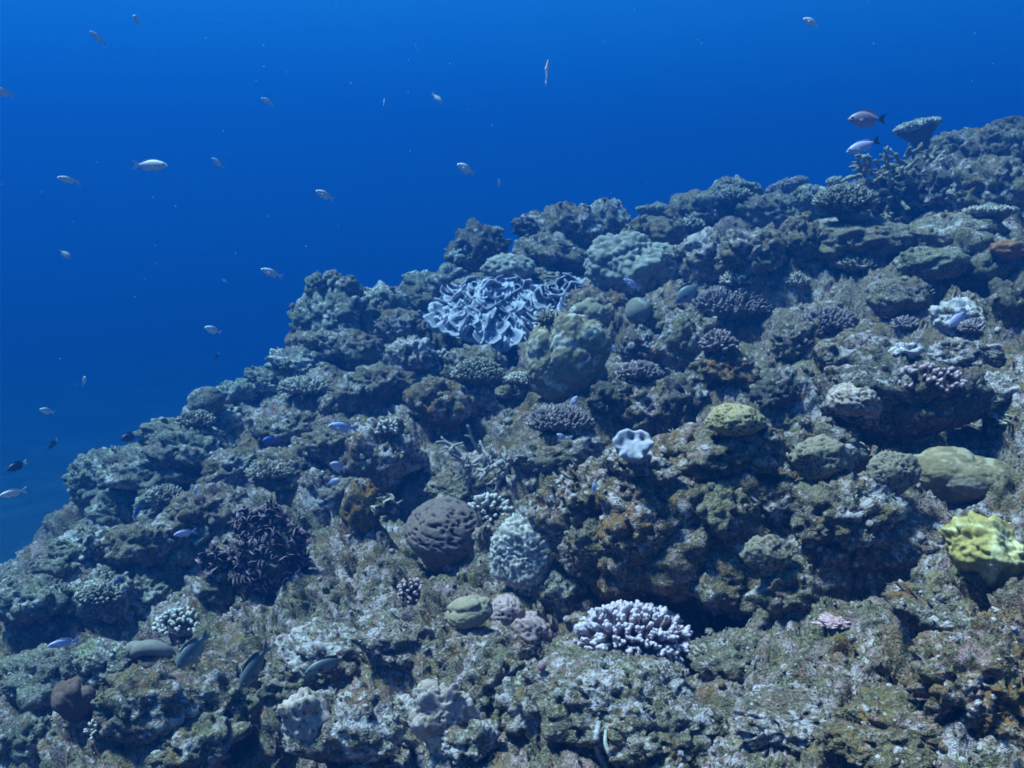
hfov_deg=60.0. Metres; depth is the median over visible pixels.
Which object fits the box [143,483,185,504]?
bushy coral
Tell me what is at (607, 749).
worm tube
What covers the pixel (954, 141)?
reef rock
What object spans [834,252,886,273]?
bushy coral
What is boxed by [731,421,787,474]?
reef rock
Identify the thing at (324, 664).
fish
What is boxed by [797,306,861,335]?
bushy coral
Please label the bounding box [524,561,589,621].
reef rock
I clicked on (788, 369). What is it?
reef rock
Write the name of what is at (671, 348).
reef rock
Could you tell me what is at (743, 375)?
reef rock
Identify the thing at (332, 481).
fish
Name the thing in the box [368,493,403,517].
plate coral
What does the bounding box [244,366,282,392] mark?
reef rock
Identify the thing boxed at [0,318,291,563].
water
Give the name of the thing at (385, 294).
reef rock
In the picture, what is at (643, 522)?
reef rock
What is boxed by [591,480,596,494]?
fish
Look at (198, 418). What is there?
bushy coral
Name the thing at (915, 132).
table coral
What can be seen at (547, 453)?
reef rock
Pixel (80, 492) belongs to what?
reef rock
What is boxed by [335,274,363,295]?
reef rock
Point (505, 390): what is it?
reef rock
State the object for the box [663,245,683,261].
bushy coral
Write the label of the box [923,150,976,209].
reef rock
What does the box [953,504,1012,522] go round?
reef rock
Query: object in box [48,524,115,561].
reef rock
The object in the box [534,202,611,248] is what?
reef rock
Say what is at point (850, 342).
reef rock
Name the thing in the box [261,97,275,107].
fish
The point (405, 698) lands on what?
reef rock
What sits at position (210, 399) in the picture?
dome coral
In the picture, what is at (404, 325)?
reef rock
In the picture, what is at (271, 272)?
fish
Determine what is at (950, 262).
reef rock
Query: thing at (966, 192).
reef rock
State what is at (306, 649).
reef rock
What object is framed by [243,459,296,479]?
bushy coral
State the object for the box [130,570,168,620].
reef rock
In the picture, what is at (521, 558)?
lumpy coral
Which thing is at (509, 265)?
bumpy coral
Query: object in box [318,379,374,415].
reef rock
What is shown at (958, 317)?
fish
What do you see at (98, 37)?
fish
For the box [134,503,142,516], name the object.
fish
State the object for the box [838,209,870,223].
reef rock
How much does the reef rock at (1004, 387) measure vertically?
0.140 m
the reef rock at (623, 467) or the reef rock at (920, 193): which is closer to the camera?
the reef rock at (623, 467)
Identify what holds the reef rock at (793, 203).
on the reef slope
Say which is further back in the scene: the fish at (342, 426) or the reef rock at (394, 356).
the reef rock at (394, 356)
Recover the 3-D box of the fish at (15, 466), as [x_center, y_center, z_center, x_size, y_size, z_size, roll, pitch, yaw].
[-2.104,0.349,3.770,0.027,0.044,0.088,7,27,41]
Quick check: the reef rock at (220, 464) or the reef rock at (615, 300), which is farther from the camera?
the reef rock at (615, 300)
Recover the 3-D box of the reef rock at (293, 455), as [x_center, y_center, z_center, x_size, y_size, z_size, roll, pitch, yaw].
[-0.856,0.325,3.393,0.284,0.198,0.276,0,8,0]
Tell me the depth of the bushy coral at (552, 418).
2.87 m
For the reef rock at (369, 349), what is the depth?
4.57 m
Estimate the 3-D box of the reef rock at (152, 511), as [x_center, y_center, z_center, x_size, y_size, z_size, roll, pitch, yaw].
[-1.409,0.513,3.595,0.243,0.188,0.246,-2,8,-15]
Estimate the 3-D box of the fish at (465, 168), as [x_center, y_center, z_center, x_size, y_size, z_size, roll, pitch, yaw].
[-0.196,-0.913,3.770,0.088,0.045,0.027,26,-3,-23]
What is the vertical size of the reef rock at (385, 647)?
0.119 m
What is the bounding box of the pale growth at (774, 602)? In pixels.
[0,154,1023,767]
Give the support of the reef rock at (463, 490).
on the reef slope
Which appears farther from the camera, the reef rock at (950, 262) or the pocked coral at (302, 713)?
the reef rock at (950, 262)
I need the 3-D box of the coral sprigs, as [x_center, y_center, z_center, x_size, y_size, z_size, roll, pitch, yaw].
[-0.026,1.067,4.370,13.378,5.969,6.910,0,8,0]
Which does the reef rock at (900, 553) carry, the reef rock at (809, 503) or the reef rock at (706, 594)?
the reef rock at (809, 503)
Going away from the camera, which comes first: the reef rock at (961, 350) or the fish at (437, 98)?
the reef rock at (961, 350)
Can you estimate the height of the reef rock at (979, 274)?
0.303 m
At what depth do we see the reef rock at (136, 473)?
3.65 m
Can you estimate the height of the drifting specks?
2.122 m
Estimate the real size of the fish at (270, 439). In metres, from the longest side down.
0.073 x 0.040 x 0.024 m
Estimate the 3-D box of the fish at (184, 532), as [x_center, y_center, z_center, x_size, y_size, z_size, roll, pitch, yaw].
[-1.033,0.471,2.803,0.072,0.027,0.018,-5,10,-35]
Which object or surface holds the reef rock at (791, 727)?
on the reef slope
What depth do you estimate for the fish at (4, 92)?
3.43 m
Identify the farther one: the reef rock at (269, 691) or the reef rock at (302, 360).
the reef rock at (302, 360)
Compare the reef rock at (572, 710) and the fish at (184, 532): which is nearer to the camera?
the reef rock at (572, 710)
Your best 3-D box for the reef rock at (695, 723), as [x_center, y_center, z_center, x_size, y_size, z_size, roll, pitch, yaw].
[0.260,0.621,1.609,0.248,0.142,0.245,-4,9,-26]
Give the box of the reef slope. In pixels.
[0,159,1023,767]
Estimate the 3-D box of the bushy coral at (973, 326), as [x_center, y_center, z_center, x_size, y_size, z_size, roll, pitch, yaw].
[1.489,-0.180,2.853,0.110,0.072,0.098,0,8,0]
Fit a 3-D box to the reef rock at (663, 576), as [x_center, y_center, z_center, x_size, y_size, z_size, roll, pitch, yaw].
[0.420,0.350,2.138,0.816,0.504,0.477,0,8,0]
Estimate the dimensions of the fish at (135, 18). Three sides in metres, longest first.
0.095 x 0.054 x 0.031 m
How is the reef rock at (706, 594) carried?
on the reef slope
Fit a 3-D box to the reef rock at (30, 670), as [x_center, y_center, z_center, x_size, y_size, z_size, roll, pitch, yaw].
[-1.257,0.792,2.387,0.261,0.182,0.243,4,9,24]
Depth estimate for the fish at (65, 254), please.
5.60 m
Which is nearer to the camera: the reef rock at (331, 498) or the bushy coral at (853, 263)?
the reef rock at (331, 498)
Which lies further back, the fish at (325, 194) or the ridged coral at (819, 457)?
the fish at (325, 194)
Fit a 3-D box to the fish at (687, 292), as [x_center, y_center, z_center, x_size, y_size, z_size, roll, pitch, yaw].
[0.789,-0.409,3.953,0.153,0.088,0.051,-37,5,7]
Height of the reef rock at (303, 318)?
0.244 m
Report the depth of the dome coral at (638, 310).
3.99 m
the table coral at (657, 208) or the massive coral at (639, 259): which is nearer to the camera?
the massive coral at (639, 259)
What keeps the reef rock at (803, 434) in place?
on the reef slope
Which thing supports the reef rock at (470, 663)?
on the reef slope
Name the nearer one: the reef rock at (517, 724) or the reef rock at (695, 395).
the reef rock at (517, 724)
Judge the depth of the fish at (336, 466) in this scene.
3.11 m
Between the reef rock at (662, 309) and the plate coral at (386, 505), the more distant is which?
the reef rock at (662, 309)
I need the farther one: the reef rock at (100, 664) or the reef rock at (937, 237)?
the reef rock at (937, 237)
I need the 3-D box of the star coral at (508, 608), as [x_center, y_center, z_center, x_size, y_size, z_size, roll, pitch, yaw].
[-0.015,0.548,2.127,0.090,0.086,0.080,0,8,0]
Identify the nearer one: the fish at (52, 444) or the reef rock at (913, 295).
the reef rock at (913, 295)
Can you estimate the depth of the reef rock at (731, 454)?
2.00 m
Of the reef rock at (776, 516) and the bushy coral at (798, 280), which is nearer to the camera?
the reef rock at (776, 516)
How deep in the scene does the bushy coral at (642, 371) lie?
3.17 m
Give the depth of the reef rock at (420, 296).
5.17 m
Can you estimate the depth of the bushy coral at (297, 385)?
4.13 m
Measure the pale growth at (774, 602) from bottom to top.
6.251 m
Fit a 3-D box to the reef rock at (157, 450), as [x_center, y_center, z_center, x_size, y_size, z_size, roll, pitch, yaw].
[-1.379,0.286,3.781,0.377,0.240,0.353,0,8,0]
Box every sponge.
[50,676,95,721]
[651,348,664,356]
[989,240,1023,260]
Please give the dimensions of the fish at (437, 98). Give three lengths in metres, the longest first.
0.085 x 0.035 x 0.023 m
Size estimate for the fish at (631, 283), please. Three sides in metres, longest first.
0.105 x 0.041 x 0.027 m
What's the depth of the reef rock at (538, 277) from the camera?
5.22 m
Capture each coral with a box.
[73,577,126,605]
[83,719,103,739]
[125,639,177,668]
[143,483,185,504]
[151,606,199,637]
[174,409,215,428]
[187,386,225,414]
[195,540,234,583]
[221,498,316,600]
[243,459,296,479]
[276,375,333,395]
[276,687,331,739]
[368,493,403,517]
[375,419,398,439]
[397,578,422,604]
[404,496,483,573]
[408,682,480,754]
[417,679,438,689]
[422,273,586,352]
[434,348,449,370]
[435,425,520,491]
[444,595,492,629]
[450,356,505,388]
[468,492,514,525]
[480,253,535,279]
[489,513,553,596]
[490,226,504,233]
[490,594,523,625]
[503,371,529,383]
[507,611,556,646]
[524,403,594,433]
[525,312,612,404]
[534,308,557,324]
[567,297,616,327]
[573,599,692,667]
[583,231,677,296]
[612,429,653,475]
[617,359,664,381]
[625,297,651,323]
[635,201,668,216]
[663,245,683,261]
[678,215,705,233]
[690,284,773,322]
[698,328,739,358]
[703,403,765,436]
[717,185,752,206]
[719,271,754,286]
[739,534,795,577]
[765,175,808,194]
[783,271,811,288]
[787,433,854,481]
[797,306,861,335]
[811,182,880,220]
[825,176,847,187]
[825,383,882,419]
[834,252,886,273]
[866,450,921,495]
[890,315,918,331]
[892,116,942,153]
[898,362,967,403]
[913,446,1011,504]
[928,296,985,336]
[938,511,1023,589]
[957,317,986,334]
[961,202,1019,222]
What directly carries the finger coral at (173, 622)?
on the reef slope
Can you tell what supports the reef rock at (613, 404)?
on the reef slope
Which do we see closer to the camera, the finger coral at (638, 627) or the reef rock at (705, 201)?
the finger coral at (638, 627)
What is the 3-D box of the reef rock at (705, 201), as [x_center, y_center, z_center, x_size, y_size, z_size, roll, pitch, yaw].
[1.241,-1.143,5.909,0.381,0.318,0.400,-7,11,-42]
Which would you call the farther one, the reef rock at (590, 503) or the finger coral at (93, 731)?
the reef rock at (590, 503)
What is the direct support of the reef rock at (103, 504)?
on the reef slope
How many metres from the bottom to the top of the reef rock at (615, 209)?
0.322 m
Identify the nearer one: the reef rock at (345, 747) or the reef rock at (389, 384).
the reef rock at (345, 747)
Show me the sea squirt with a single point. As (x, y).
(542, 666)
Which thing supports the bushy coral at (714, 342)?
on the reef rock at (743, 375)
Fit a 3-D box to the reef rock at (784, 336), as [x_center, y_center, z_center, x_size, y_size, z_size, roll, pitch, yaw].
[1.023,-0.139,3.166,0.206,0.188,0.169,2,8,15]
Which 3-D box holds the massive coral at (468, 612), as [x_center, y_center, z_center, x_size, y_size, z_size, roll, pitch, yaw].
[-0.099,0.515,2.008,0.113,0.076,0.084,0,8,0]
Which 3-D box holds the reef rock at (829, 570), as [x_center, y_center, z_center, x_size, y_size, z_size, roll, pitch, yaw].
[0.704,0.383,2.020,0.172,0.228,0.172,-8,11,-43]
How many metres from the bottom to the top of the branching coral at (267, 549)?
0.296 m
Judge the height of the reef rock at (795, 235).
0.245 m
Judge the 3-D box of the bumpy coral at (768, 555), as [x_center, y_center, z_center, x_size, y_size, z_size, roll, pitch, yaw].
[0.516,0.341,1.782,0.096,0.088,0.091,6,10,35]
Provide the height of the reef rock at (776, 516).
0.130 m
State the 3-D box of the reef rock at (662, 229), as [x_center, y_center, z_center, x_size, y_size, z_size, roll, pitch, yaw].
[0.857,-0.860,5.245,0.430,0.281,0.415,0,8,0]
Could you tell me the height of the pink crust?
0.020 m
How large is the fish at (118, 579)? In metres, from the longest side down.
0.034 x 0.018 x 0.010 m
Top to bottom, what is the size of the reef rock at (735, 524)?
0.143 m
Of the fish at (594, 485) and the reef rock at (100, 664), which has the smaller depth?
the fish at (594, 485)
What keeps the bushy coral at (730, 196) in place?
on the reef rock at (768, 209)
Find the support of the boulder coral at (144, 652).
on the reef slope
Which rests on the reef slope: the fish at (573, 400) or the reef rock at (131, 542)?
the reef rock at (131, 542)
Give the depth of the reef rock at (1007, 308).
2.77 m
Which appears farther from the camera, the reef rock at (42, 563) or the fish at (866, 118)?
the fish at (866, 118)
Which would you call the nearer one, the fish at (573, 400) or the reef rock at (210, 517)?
the fish at (573, 400)
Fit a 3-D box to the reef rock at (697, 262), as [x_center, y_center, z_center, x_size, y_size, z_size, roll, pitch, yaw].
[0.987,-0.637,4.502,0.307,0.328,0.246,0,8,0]
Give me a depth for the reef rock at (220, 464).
3.56 m
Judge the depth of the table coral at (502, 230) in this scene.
5.97 m
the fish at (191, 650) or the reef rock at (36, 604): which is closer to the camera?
the fish at (191, 650)
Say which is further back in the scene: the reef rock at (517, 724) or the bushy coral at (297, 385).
the bushy coral at (297, 385)
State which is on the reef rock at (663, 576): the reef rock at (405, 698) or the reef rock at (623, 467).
the reef rock at (623, 467)
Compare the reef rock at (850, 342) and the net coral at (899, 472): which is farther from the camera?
the reef rock at (850, 342)
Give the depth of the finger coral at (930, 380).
2.23 m
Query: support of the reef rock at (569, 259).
on the reef slope
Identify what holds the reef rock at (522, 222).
on the reef slope
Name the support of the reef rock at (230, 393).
on the reef slope
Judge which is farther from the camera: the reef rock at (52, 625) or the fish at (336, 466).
the fish at (336, 466)
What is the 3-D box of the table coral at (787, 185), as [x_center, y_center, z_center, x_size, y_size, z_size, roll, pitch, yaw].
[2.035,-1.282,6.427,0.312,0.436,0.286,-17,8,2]
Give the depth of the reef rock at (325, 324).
4.88 m
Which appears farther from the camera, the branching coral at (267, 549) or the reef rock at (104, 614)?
the reef rock at (104, 614)
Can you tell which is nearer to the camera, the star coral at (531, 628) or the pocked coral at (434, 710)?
the pocked coral at (434, 710)
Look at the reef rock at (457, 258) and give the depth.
5.58 m
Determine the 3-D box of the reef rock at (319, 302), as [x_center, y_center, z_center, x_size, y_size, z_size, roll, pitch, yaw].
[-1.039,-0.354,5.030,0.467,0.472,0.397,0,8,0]
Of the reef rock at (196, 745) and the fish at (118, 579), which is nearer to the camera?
the reef rock at (196, 745)
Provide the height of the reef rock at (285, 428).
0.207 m
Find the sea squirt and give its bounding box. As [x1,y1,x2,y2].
[538,661,545,671]
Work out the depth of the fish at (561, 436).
2.62 m
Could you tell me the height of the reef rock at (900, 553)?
0.175 m
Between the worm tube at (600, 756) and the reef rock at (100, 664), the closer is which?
the worm tube at (600, 756)
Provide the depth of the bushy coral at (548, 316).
3.20 m
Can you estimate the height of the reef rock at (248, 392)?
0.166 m
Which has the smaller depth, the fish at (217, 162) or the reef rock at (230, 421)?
the reef rock at (230, 421)
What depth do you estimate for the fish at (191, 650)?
1.99 m
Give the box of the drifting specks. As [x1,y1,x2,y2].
[59,9,1004,396]
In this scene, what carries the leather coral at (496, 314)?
on the reef slope
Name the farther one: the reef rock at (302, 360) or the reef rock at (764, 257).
the reef rock at (302, 360)
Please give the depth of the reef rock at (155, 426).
3.76 m
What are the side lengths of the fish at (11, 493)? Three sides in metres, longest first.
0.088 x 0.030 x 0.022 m
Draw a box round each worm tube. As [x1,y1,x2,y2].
[593,721,608,767]
[603,730,620,767]
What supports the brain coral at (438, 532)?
on the reef slope
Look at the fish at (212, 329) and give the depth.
4.43 m
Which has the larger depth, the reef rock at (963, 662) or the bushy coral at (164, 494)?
the bushy coral at (164, 494)
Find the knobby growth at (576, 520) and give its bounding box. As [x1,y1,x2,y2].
[0,120,1023,767]
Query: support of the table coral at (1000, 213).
on the reef rock at (937, 237)
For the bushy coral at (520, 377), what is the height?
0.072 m
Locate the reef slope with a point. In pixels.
(438, 595)
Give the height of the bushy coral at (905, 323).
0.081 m
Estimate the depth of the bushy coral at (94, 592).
2.75 m
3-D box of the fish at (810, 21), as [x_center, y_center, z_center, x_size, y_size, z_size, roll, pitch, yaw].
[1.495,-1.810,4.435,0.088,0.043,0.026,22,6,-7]
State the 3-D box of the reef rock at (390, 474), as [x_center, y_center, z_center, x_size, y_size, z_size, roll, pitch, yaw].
[-0.518,0.292,3.392,0.374,0.358,0.248,1,8,10]
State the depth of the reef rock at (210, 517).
3.10 m
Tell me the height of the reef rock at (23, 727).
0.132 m
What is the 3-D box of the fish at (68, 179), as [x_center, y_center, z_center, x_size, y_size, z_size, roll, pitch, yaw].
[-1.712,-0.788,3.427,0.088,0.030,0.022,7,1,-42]
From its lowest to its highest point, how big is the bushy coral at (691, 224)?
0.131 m
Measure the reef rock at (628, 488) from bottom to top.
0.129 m
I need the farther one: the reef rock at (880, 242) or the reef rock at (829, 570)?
the reef rock at (880, 242)
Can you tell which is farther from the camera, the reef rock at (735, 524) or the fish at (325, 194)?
the fish at (325, 194)
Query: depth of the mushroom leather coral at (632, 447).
1.93 m
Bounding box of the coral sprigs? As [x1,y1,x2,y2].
[1,132,1023,767]
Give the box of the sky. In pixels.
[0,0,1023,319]
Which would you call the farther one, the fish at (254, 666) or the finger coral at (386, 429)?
the finger coral at (386, 429)
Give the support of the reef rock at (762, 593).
on the reef slope
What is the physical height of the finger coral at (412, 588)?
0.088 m
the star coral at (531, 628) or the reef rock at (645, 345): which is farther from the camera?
the reef rock at (645, 345)
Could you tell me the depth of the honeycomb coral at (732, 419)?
1.99 m
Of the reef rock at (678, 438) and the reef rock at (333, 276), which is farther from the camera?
the reef rock at (333, 276)
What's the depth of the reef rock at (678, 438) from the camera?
2.05 m
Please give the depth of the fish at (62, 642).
2.18 m
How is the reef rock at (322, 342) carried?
on the reef slope
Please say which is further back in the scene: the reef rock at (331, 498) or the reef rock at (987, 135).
the reef rock at (987, 135)
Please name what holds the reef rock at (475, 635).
on the reef slope
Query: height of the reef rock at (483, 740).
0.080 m
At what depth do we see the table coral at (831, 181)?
6.16 m
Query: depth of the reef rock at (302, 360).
4.42 m
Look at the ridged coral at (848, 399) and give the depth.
2.22 m
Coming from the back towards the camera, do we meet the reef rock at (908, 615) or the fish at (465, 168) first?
the fish at (465, 168)
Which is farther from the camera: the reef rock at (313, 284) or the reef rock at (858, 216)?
the reef rock at (313, 284)
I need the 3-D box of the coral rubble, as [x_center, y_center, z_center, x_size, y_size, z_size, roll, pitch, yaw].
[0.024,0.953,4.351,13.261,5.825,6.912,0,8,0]
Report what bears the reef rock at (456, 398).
on the reef slope
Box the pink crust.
[808,612,852,629]
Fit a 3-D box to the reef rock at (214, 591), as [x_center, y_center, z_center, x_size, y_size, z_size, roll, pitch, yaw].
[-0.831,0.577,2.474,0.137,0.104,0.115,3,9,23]
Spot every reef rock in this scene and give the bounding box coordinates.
[0,573,70,628]
[0,642,83,712]
[0,711,51,763]
[27,545,92,578]
[38,617,63,640]
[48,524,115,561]
[61,445,133,506]
[61,565,134,629]
[71,637,137,687]
[84,488,138,527]
[90,663,204,745]
[95,440,201,489]
[96,512,184,569]
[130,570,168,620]
[132,417,220,440]
[132,493,168,522]
[136,706,252,767]
[140,424,236,474]
[156,525,213,567]
[163,481,251,537]
[189,571,236,606]
[194,661,251,723]
[197,446,257,487]
[211,404,244,434]
[216,380,240,404]
[228,378,262,402]
[228,654,298,721]
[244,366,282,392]
[248,444,329,495]
[249,408,315,446]
[264,345,330,378]
[274,616,362,689]
[281,687,407,767]
[285,329,343,364]
[287,287,368,333]
[288,473,376,510]
[289,304,313,330]
[296,424,352,461]
[304,270,326,295]
[310,304,361,331]
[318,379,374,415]
[323,269,341,288]
[332,328,385,370]
[332,415,427,495]
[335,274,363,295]
[339,477,379,536]
[343,361,416,401]
[350,607,444,671]
[358,280,411,324]
[373,307,426,342]
[383,335,438,373]
[393,693,411,748]
[395,284,433,312]
[399,269,440,299]
[402,374,477,432]
[423,472,497,503]
[429,262,469,294]
[435,625,508,673]
[437,636,531,729]
[437,712,500,764]
[440,344,507,383]
[443,217,511,273]
[448,251,479,264]
[450,267,579,285]
[461,383,499,417]
[490,366,532,401]
[493,657,544,741]
[503,429,607,476]
[510,210,543,237]
[512,231,587,273]
[513,645,696,748]
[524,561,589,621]
[528,422,817,625]
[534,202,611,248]
[554,456,613,516]
[557,515,600,571]
[566,288,628,320]
[586,376,631,420]
[590,197,631,234]
[597,495,680,560]
[598,695,729,767]
[602,447,671,479]
[614,457,694,502]
[615,326,659,363]
[620,376,678,435]
[621,215,691,245]
[632,301,682,334]
[654,430,693,461]
[655,306,718,372]
[662,370,711,424]
[663,188,732,224]
[668,424,769,482]
[676,226,725,284]
[682,563,761,621]
[686,627,760,682]
[689,350,760,389]
[695,480,756,540]
[707,174,765,196]
[714,222,788,275]
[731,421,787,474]
[731,682,831,754]
[732,189,792,229]
[744,554,826,620]
[745,369,801,411]
[750,474,793,527]
[769,319,826,362]
[772,406,811,429]
[775,364,814,388]
[778,212,821,259]
[783,184,833,218]
[783,470,913,550]
[784,416,870,477]
[795,527,855,600]
[811,328,905,367]
[811,685,978,767]
[813,350,995,452]
[814,217,915,268]
[832,509,951,575]
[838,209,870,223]
[856,153,932,224]
[866,275,932,318]
[881,581,986,631]
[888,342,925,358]
[892,246,970,279]
[899,626,1023,746]
[907,212,1011,249]
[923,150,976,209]
[926,337,1004,366]
[929,127,977,157]
[943,227,1022,294]
[945,154,1023,212]
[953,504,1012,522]
[963,123,1023,160]
[982,277,1023,328]
[983,371,1020,420]
[990,116,1023,129]
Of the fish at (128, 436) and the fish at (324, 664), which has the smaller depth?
the fish at (324, 664)
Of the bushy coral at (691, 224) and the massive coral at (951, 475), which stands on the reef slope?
the massive coral at (951, 475)
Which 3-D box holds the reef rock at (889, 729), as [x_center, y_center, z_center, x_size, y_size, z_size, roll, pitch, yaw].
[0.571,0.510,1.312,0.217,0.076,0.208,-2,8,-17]
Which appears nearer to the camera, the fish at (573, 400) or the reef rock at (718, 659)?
the reef rock at (718, 659)
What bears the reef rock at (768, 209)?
on the reef slope
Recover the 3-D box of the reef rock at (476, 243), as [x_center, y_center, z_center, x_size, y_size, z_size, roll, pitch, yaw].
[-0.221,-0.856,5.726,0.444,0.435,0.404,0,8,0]
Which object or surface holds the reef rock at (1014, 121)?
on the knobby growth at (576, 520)
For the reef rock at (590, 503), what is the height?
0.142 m
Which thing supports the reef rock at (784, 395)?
on the reef slope
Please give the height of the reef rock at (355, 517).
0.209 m
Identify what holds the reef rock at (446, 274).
on the reef slope
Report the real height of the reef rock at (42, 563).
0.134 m
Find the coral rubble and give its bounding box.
[6,259,1023,767]
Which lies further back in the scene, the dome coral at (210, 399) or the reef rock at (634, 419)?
the dome coral at (210, 399)
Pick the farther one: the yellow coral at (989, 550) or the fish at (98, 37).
the fish at (98, 37)
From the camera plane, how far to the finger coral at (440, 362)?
4.45 m
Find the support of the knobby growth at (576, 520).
on the reef slope
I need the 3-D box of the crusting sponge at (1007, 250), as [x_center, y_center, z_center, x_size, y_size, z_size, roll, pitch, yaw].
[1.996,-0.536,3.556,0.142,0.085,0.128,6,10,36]
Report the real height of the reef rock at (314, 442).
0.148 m
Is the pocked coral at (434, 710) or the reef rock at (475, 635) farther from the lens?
the reef rock at (475, 635)
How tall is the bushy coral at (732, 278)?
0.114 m
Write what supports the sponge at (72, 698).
on the reef slope
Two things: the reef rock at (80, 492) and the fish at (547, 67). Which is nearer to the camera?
the fish at (547, 67)
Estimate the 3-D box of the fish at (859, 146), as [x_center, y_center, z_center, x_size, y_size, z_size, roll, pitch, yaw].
[1.345,-0.912,3.400,0.131,0.051,0.034,-18,5,10]
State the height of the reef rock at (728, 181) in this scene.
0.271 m
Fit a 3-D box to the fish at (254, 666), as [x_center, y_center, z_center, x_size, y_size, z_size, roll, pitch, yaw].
[-0.543,0.597,1.875,0.034,0.056,0.107,6,52,38]
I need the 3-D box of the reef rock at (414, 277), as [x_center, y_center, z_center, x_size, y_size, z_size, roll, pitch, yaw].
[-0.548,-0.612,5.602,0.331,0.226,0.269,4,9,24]
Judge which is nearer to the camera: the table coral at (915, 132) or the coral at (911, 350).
the coral at (911, 350)
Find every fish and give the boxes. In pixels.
[0,87,14,98]
[0,487,26,497]
[7,459,27,471]
[39,407,54,414]
[47,635,80,648]
[48,438,57,448]
[57,176,80,185]
[59,248,70,258]
[89,31,106,45]
[114,576,124,582]
[120,432,135,442]
[132,159,167,171]
[133,15,140,24]
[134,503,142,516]
[173,528,195,536]
[176,628,211,668]
[204,325,220,334]
[212,158,224,168]
[239,640,273,688]
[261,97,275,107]
[261,268,283,279]
[262,435,279,444]
[305,649,352,674]
[316,190,334,200]
[326,478,339,485]
[328,421,357,432]
[330,461,346,471]
[430,92,441,102]
[457,163,475,176]
[545,59,549,82]
[557,433,567,439]
[569,396,577,404]
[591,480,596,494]
[623,278,640,290]
[675,278,704,303]
[803,17,818,27]
[846,135,881,153]
[848,109,886,128]
[949,307,968,326]
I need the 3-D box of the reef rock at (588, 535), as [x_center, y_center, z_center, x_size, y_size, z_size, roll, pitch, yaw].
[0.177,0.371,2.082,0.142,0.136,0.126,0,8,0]
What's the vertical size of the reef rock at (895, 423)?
0.283 m
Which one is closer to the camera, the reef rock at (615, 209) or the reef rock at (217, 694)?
the reef rock at (217, 694)
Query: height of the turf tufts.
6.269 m
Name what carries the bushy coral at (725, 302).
on the reef slope
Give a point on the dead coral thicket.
(865, 166)
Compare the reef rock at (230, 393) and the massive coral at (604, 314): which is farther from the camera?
the reef rock at (230, 393)
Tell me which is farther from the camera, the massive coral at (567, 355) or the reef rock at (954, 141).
the reef rock at (954, 141)
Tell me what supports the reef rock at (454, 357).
on the reef slope
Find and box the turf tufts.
[1,115,1023,767]
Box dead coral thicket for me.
[841,142,946,222]
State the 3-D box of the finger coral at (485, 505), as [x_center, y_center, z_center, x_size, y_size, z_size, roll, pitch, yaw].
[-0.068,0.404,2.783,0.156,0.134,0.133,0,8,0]
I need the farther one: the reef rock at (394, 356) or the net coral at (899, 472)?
the reef rock at (394, 356)
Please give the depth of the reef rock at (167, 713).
1.92 m
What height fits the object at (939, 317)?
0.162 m
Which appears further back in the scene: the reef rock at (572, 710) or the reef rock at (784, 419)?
the reef rock at (784, 419)
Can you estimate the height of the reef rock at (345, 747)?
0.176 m

